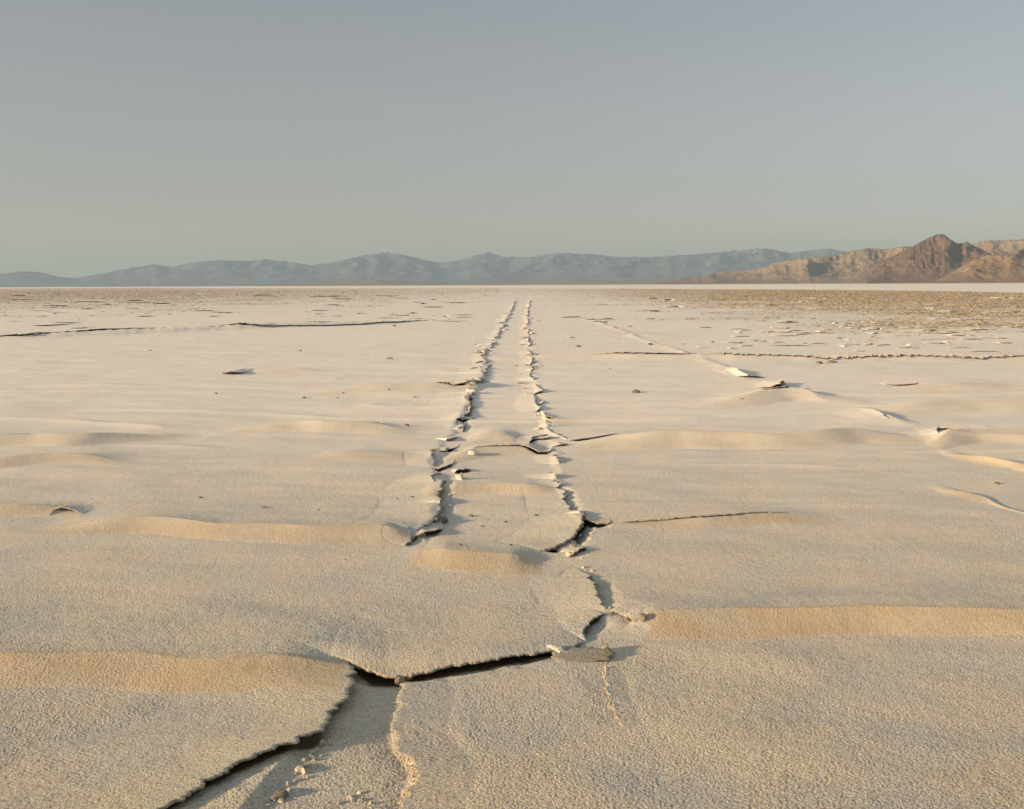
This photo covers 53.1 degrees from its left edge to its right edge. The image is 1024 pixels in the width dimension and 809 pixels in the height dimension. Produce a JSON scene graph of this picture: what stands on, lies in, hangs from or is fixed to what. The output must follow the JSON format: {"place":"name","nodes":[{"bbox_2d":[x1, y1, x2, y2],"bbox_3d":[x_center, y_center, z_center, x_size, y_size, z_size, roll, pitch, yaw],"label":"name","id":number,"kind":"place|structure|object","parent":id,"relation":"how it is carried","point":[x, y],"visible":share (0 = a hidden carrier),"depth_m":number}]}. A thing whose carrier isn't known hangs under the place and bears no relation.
{"place":"outdoors","nodes":[
{"label":"outdoors","id":0,"kind":"place"},
{"bbox_2d":[0,248,844,286],"bbox_3d":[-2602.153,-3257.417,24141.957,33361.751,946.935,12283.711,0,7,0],"label":"mountain range","id":1,"kind":"structure","parent":0,"point":[488,266],"depth_m":24769.83},
{"bbox_2d":[250,279,672,285],"bbox_3d":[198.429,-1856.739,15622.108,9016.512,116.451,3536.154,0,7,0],"label":"foothills","id":2,"kind":"structure","parent":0,"point":[535,282],"depth_m":15088.78},
{"bbox_2d":[0,283,1023,808],"bbox_3d":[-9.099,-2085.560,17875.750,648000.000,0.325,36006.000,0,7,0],"label":"salt flat","id":3,"kind":"structure","parent":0,"point":[844,629],"depth_m":7.06},
{"bbox_2d":[12,295,45,295],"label":"salt crust plate","id":4,"kind":"object","parent":3,"relation":"on","point":[27,295],"visible":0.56,"depth_m":195.28},
{"bbox_2d":[34,323,78,325],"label":"salt crust plate","id":5,"kind":"object","parent":3,"relation":"on","point":[52,324],"visible":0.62,"depth_m":45.57},
{"bbox_2d":[46,305,75,305],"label":"salt crust plate","id":6,"kind":"object","parent":3,"relation":"on","point":[60,305],"visible":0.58,"depth_m":93.10},
{"bbox_2d":[54,321,78,322],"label":"salt crust plate","id":7,"kind":"object","parent":3,"relation":"on","point":[66,321],"visible":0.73,"depth_m":50.45},
{"bbox_2d":[49,504,93,515],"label":"salt crust plate","id":8,"kind":"object","parent":3,"relation":"on","point":[81,508],"visible":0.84,"depth_m":7.81},
{"bbox_2d":[71,301,111,301],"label":"salt crust plate","id":9,"kind":"object","parent":3,"relation":"on","point":[91,301],"visible":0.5,"depth_m":115.08},
{"bbox_2d":[0,652,356,808],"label":"salt crust plate","id":10,"kind":"object","parent":3,"relation":"on","point":[221,713],"visible":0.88,"depth_m":3.85},
{"bbox_2d":[0,320,424,336],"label":"salt crust plate","id":11,"kind":"object","parent":3,"relation":"on","point":[304,323],"visible":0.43,"depth_m":42.07},
{"bbox_2d":[222,367,255,373],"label":"salt crust plate","id":12,"kind":"object","parent":3,"relation":"on","point":[243,370],"visible":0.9,"depth_m":20.26},
{"bbox_2d":[270,788,288,801],"bbox_3d":[-0.794,1.327,3.486,0.065,0.028,0.047,-15,20,-15],"label":"salt chunk","id":13,"kind":"object","parent":3,"relation":"on","point":[281,793],"visible":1,"depth_m":3.47},
{"bbox_2d":[295,764,304,774],"bbox_3d":[-0.757,1.302,3.654,0.035,0.028,0.066,-2,7,-14],"label":"salt chunk","id":14,"kind":"object","parent":3,"relation":"on","point":[299,769],"visible":1,"depth_m":3.64},
{"bbox_2d":[343,321,400,324],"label":"salt crust plate","id":15,"kind":"object","parent":3,"relation":"on","point":[366,321],"visible":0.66,"depth_m":45.06},
{"bbox_2d":[382,522,411,545],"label":"salt crust plate","id":16,"kind":"object","parent":3,"relation":"on","point":[400,534],"visible":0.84,"depth_m":6.93},
{"bbox_2d":[353,479,446,530],"bbox_3d":[-0.991,0.776,8.056,0.912,0.105,2.031,0,7,0],"label":"salt crust plate","id":17,"kind":"object","parent":3,"relation":"on","point":[409,511],"visible":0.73,"depth_m":7.92},
{"bbox_2d":[395,675,405,684],"bbox_3d":[-0.482,1.204,4.495,0.026,0.039,0.078,4,8,32],"label":"salt chunk","id":18,"kind":"object","parent":3,"relation":"on","point":[399,679],"visible":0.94,"depth_m":4.47},
{"bbox_2d":[411,530,425,540],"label":"salt crust plate","id":19,"kind":"object","parent":3,"relation":"on","point":[415,533],"visible":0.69,"depth_m":6.99},
{"bbox_2d":[403,450,435,467],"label":"salt crust plate","id":20,"kind":"object","parent":3,"relation":"on","point":[424,458],"visible":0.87,"depth_m":10.06},
{"bbox_2d":[400,472,440,482],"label":"salt crust plate","id":21,"kind":"object","parent":3,"relation":"on","point":[420,477],"visible":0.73,"depth_m":8.99},
{"bbox_2d":[418,494,441,502],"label":"salt crust plate","id":22,"kind":"object","parent":3,"relation":"on","point":[435,498],"visible":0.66,"depth_m":8.10},
{"bbox_2d":[418,520,443,532],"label":"salt crust plate","id":23,"kind":"object","parent":3,"relation":"on","point":[433,527],"visible":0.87,"depth_m":7.21},
{"bbox_2d":[434,516,440,522],"bbox_3d":[-0.544,0.833,7.426,0.039,0.039,0.076,36,22,5],"label":"salt chunk","id":24,"kind":"object","parent":23,"relation":"on","point":[437,519],"visible":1,"depth_m":7.41},
{"bbox_2d":[390,682,478,808],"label":"salt crust plate","id":25,"kind":"object","parent":3,"relation":"on","point":[444,769],"visible":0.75,"depth_m":3.76},
{"bbox_2d":[433,447,447,451],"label":"salt crust plate","id":26,"kind":"object","parent":3,"relation":"on","point":[444,449],"visible":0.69,"depth_m":10.62},
{"bbox_2d":[416,387,471,416],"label":"salt crust plate","id":27,"kind":"object","parent":3,"relation":"on","point":[442,402],"visible":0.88,"depth_m":14.97},
{"bbox_2d":[433,459,454,468],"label":"salt crust plate","id":28,"kind":"object","parent":3,"relation":"on","point":[445,464],"visible":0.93,"depth_m":9.86},
{"bbox_2d":[441,517,448,522],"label":"salt chunk","id":29,"kind":"object","parent":3,"relation":"on","point":[444,520],"visible":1,"depth_m":7.46},
{"bbox_2d":[432,443,459,449],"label":"salt crust plate","id":30,"kind":"object","parent":3,"relation":"on","point":[450,446],"visible":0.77,"depth_m":10.99},
{"bbox_2d":[435,435,456,440],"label":"salt crust plate","id":31,"kind":"object","parent":3,"relation":"on","point":[444,437],"visible":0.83,"depth_m":11.60},
{"bbox_2d":[433,320,465,321],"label":"salt crust plate","id":32,"kind":"object","parent":3,"relation":"on","point":[450,320],"visible":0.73,"depth_m":48.41},
{"bbox_2d":[432,475,468,480],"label":"salt crust plate","id":33,"kind":"object","parent":3,"relation":"on","point":[448,477],"visible":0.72,"depth_m":9.04},
{"bbox_2d":[455,473,462,479],"bbox_3d":[-0.452,0.637,8.985,0.077,0.052,0.118,-29,31,-18],"label":"salt chunk","id":34,"kind":"object","parent":33,"relation":"on","point":[459,476],"visible":0.94,"depth_m":8.96},
{"bbox_2d":[430,387,475,424],"bbox_3d":[-0.886,0.012,14.766,0.656,0.117,4.526,0,7,0],"label":"salt crust plate","id":35,"kind":"object","parent":3,"relation":"on","point":[449,420],"visible":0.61,"depth_m":13.40},
{"bbox_2d":[443,422,463,431],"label":"salt crust plate","id":36,"kind":"object","parent":3,"relation":"on","point":[445,427],"visible":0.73,"depth_m":12.50},
{"bbox_2d":[433,379,480,384],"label":"salt crust plate","id":37,"kind":"object","parent":3,"relation":"on","point":[454,382],"visible":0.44,"depth_m":17.18},
{"bbox_2d":[447,424,466,428],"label":"salt crust plate","id":38,"kind":"object","parent":3,"relation":"on","point":[460,426],"visible":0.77,"depth_m":12.42},
{"bbox_2d":[444,467,470,472],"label":"salt crust plate","id":39,"kind":"object","parent":3,"relation":"on","point":[453,470],"visible":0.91,"depth_m":9.50},
{"bbox_2d":[330,604,586,677],"bbox_3d":[-0.300,1.116,5.228,1.263,0.090,1.460,-1,7,-7],"label":"salt crust plate","id":40,"kind":"object","parent":3,"relation":"on","point":[413,648],"visible":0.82,"depth_m":4.89},
{"bbox_2d":[529,576,606,609],"bbox_3d":[0.179,1.062,5.688,0.632,0.089,0.784,0,7,0],"label":"salt crust plate","id":41,"kind":"object","parent":40,"relation":"on","point":[561,593],"visible":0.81,"depth_m":5.67},
{"bbox_2d":[555,609,605,641],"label":"salt crust plate","id":42,"kind":"object","parent":41,"relation":"on","point":[576,622],"visible":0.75,"depth_m":5.20},
{"bbox_2d":[460,416,474,419],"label":"salt crust plate","id":43,"kind":"object","parent":3,"relation":"on","point":[468,418],"visible":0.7,"depth_m":13.36},
{"bbox_2d":[468,450,476,454],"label":"salt chunk","id":44,"kind":"object","parent":3,"relation":"on","point":[472,452],"visible":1,"depth_m":10.27},
{"bbox_2d":[461,367,483,384],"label":"salt crust plate","id":45,"kind":"object","parent":3,"relation":"on","point":[477,379],"visible":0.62,"depth_m":17.85},
{"bbox_2d":[454,364,492,383],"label":"salt crust plate","id":46,"kind":"object","parent":3,"relation":"on","point":[465,373],"visible":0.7,"depth_m":19.68},
{"bbox_2d":[470,350,487,363],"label":"salt crust plate","id":47,"kind":"object","parent":3,"relation":"on","point":[476,357],"visible":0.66,"depth_m":23.61},
{"bbox_2d":[481,341,496,348],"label":"salt crust plate","id":48,"kind":"object","parent":3,"relation":"on","point":[488,344],"visible":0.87,"depth_m":29.71},
{"bbox_2d":[483,330,500,338],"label":"salt crust plate","id":49,"kind":"object","parent":3,"relation":"on","point":[496,332],"visible":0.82,"depth_m":35.39},
{"bbox_2d":[493,324,506,329],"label":"salt crust plate","id":50,"kind":"object","parent":3,"relation":"on","point":[500,326],"visible":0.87,"depth_m":42.19},
{"bbox_2d":[496,317,507,321],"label":"salt crust plate","id":51,"kind":"object","parent":3,"relation":"on","point":[503,319],"visible":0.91,"depth_m":48.98},
{"bbox_2d":[0,289,1023,346],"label":"broken crust field","id":52,"kind":"structure","parent":3,"relation":"on","point":[932,300],"depth_m":100.55},
{"bbox_2d":[474,443,552,452],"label":"salt crust plate","id":53,"kind":"object","parent":3,"relation":"on","point":[540,449],"visible":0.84,"depth_m":10.81},
{"bbox_2d":[518,328,529,335],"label":"salt crust plate","id":54,"kind":"object","parent":3,"relation":"on","point":[524,332],"visible":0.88,"depth_m":36.67},
{"bbox_2d":[519,318,528,322],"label":"salt crust plate","id":55,"kind":"object","parent":3,"relation":"on","point":[524,320],"visible":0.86,"depth_m":48.18},
{"bbox_2d":[512,357,536,380],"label":"salt crust plate","id":56,"kind":"object","parent":3,"relation":"on","point":[525,375],"visible":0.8,"depth_m":20.29},
{"bbox_2d":[520,323,528,327],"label":"salt crust plate","id":57,"kind":"object","parent":3,"relation":"on","point":[524,325],"visible":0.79,"depth_m":43.10},
{"bbox_2d":[517,336,531,346],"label":"salt crust plate","id":58,"kind":"object","parent":3,"relation":"on","point":[523,340],"visible":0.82,"depth_m":31.10},
{"bbox_2d":[517,349,533,356],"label":"salt crust plate","id":59,"kind":"object","parent":3,"relation":"on","point":[523,353],"visible":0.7,"depth_m":25.50},
{"bbox_2d":[513,384,543,415],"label":"salt crust plate","id":60,"kind":"object","parent":3,"relation":"on","point":[525,403],"visible":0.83,"depth_m":15.12},
{"bbox_2d":[516,433,547,447],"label":"salt crust plate","id":61,"kind":"object","parent":3,"relation":"on","point":[523,439],"visible":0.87,"depth_m":11.48},
{"bbox_2d":[524,472,557,478],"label":"salt crust plate","id":62,"kind":"object","parent":3,"relation":"on","point":[548,475],"visible":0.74,"depth_m":9.10},
{"bbox_2d":[531,436,551,441],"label":"salt crust plate","id":63,"kind":"object","parent":3,"relation":"on","point":[540,438],"visible":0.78,"depth_m":11.48},
{"bbox_2d":[537,420,547,424],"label":"salt crust plate","id":64,"kind":"object","parent":3,"relation":"on","point":[541,422],"visible":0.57,"depth_m":13.00},
{"bbox_2d":[538,422,551,427],"bbox_3d":[0.393,0.255,12.415,0.159,0.054,0.118,-20,35,-25],"label":"salt chunk","id":65,"kind":"object","parent":3,"relation":"on","point":[546,424],"visible":0.82,"depth_m":12.39},
{"bbox_2d":[536,412,554,417],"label":"salt crust plate","id":66,"kind":"object","parent":3,"relation":"on","point":[543,414],"visible":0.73,"depth_m":13.39},
{"bbox_2d":[533,454,559,463],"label":"salt crust plate","id":67,"kind":"object","parent":3,"relation":"on","point":[546,458],"visible":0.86,"depth_m":10.05},
{"bbox_2d":[533,480,561,487],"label":"salt crust plate","id":68,"kind":"object","parent":3,"relation":"on","point":[553,483],"visible":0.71,"depth_m":8.67},
{"bbox_2d":[533,427,565,438],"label":"salt crust plate","id":69,"kind":"object","parent":3,"relation":"on","point":[545,430],"visible":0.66,"depth_m":11.96},
{"bbox_2d":[519,482,583,529],"bbox_3d":[0.179,0.787,8.021,0.590,0.115,1.636,-1,7,-4],"label":"salt crust plate","id":70,"kind":"object","parent":3,"relation":"on","point":[540,499],"visible":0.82,"depth_m":8.18},
{"bbox_2d":[498,510,585,550],"bbox_3d":[0.163,0.870,7.332,0.769,0.102,1.508,2,7,19],"label":"salt crust plate","id":71,"kind":"object","parent":70,"relation":"on","point":[547,532],"visible":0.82,"depth_m":7.08},
{"bbox_2d":[549,442,567,446],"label":"salt crust plate","id":72,"kind":"object","parent":3,"relation":"on","point":[558,444],"visible":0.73,"depth_m":10.95},
{"bbox_2d":[553,540,587,556],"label":"salt crust plate","id":73,"kind":"object","parent":3,"relation":"on","point":[566,548],"visible":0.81,"depth_m":6.60},
{"bbox_2d":[569,544,576,547],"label":"salt chunk","id":74,"kind":"object","parent":73,"relation":"on","point":[572,545],"visible":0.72,"depth_m":6.62},
{"bbox_2d":[565,510,583,518],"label":"salt crust plate","id":75,"kind":"object","parent":3,"relation":"on","point":[573,511],"visible":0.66,"depth_m":7.61},
{"bbox_2d":[561,566,591,577],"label":"salt crust plate","id":76,"kind":"object","parent":3,"relation":"on","point":[574,571],"visible":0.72,"depth_m":6.06},
{"bbox_2d":[551,646,615,662],"bbox_3d":[0.329,1.149,4.714,0.303,0.015,0.173,-3,13,0],"label":"loose salt slab","id":77,"kind":"object","parent":3,"relation":"on","point":[582,655],"depth_m":4.70},
{"bbox_2d":[547,644,566,652],"bbox_3d":[0.211,1.138,4.759,0.114,0.029,0.045,17,24,26],"label":"salt chunk","id":78,"kind":"object","parent":77,"relation":"on","point":[559,649],"visible":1,"depth_m":4.75},
{"bbox_2d":[568,432,619,440],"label":"salt crust plate","id":79,"kind":"object","parent":3,"relation":"on","point":[589,436],"visible":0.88,"depth_m":11.53},
{"bbox_2d":[584,513,611,524],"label":"salt crust plate","id":80,"kind":"object","parent":3,"relation":"on","point":[593,519],"visible":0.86,"depth_m":7.39},
{"bbox_2d":[618,510,788,522],"bbox_3d":[1.400,0.823,7.557,1.421,0.109,0.380,-1,7,-9],"label":"salt crust plate","id":81,"kind":"object","parent":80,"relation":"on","point":[636,519],"visible":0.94,"depth_m":7.44},
{"bbox_2d":[604,667,640,728],"bbox_3d":[0.497,1.236,4.276,0.227,0.071,0.726,0,7,0],"label":"salt crust plate","id":82,"kind":"object","parent":3,"relation":"on","point":[619,697],"visible":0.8,"depth_m":4.21},
{"bbox_2d":[610,602,645,622],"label":"salt crust plate","id":83,"kind":"object","parent":3,"relation":"on","point":[635,610],"visible":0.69,"depth_m":5.27},
{"bbox_2d":[638,612,644,621],"bbox_3d":[0.652,1.060,5.107,0.037,0.040,0.058,19,12,-13],"label":"salt chunk","id":84,"kind":"object","parent":3,"relation":"on","point":[641,617],"visible":1,"depth_m":5.10},
{"bbox_2d":[726,367,762,377],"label":"salt crust plate","id":85,"kind":"object","parent":3,"relation":"on","point":[735,371],"visible":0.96,"depth_m":18.93},
{"bbox_2d":[751,379,784,388],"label":"salt crust plate","id":86,"kind":"object","parent":3,"relation":"on","point":[766,384],"visible":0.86,"depth_m":16.97},
{"bbox_2d":[754,386,808,390],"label":"salt crust plate","id":87,"kind":"object","parent":3,"relation":"on","point":[781,387],"visible":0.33,"depth_m":15.82},
{"bbox_2d":[770,334,797,335],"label":"salt crust plate","id":88,"kind":"object","parent":3,"relation":"on","point":[783,335],"visible":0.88,"depth_m":34.27},
{"bbox_2d":[767,344,807,345],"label":"salt crust plate","id":89,"kind":"object","parent":3,"relation":"on","point":[785,345],"visible":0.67,"depth_m":27.88},
{"bbox_2d":[603,352,1023,359],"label":"salt crust plate","id":90,"kind":"object","parent":3,"relation":"on","point":[844,356],"visible":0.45,"depth_m":22.69},
{"bbox_2d":[806,342,825,343],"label":"salt crust plate","id":91,"kind":"object","parent":3,"relation":"on","point":[814,343],"visible":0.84,"depth_m":29.10},
{"bbox_2d":[836,342,859,344],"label":"salt crust plate","id":92,"kind":"object","parent":3,"relation":"on","point":[847,343],"visible":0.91,"depth_m":28.80},
{"bbox_2d":[856,408,886,417],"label":"salt crust plate","id":93,"kind":"object","parent":3,"relation":"on","point":[873,412],"visible":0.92,"depth_m":13.22},
{"bbox_2d":[882,382,916,384],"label":"salt crust plate","id":94,"kind":"object","parent":3,"relation":"on","point":[899,383],"visible":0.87,"depth_m":17.10},
{"bbox_2d":[912,427,955,434],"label":"salt crust plate","id":95,"kind":"object","parent":3,"relation":"on","point":[924,431],"visible":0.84,"depth_m":11.71},
{"bbox_2d":[918,338,957,338],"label":"salt crust plate","id":96,"kind":"object","parent":3,"relation":"on","point":[937,338],"visible":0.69,"depth_m":31.51},
{"bbox_2d":[945,346,972,348],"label":"salt crust plate","id":97,"kind":"object","parent":3,"relation":"on","point":[956,347],"visible":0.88,"depth_m":26.82},
{"bbox_2d":[947,318,989,319],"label":"salt crust plate","id":98,"kind":"object","parent":3,"relation":"on","point":[965,319],"visible":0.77,"depth_m":47.72},
{"bbox_2d":[964,328,987,329],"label":"salt crust plate","id":99,"kind":"object","parent":3,"relation":"on","point":[975,329],"visible":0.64,"depth_m":36.68},
{"bbox_2d":[963,350,997,351],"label":"salt crust plate","id":100,"kind":"object","parent":3,"relation":"on","point":[978,351],"visible":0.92,"depth_m":25.61},
{"bbox_2d":[967,423,996,428],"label":"salt crust plate","id":101,"kind":"object","parent":3,"relation":"on","point":[974,425],"visible":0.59,"depth_m":12.25},
{"bbox_2d":[984,311,1019,312],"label":"salt crust plate","id":102,"kind":"object","parent":3,"relation":"on","point":[1002,311],"visible":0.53,"depth_m":59.94},
{"bbox_2d":[0,0,1023,277],"label":"sky","id":103,"kind":"structure","parent":0,"point":[134,133]},
{"bbox_2d":[655,246,911,284],"bbox_3d":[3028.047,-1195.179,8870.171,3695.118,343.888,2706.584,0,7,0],"label":"tan hills","id":104,"kind":"structure","parent":0,"point":[851,267],"depth_m":8715.66},
{"bbox_2d":[867,234,991,283],"bbox_3d":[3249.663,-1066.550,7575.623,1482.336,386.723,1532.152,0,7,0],"label":"red peak","id":105,"kind":"structure","parent":0,"point":[932,259],"depth_m":7371.53},
{"bbox_2d":[935,249,1023,282],"bbox_3d":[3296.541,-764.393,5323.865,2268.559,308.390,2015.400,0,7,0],"label":"orange hill","id":106,"kind":"structure","parent":0,"point":[998,268],"depth_m":5368.29},
{"bbox_2d":[971,239,1023,254],"bbox_3d":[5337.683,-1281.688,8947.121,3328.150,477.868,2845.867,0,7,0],"label":"tan hills","id":107,"kind":"structure","parent":0,"point":[1005,247],"depth_m":9343.10}
]}

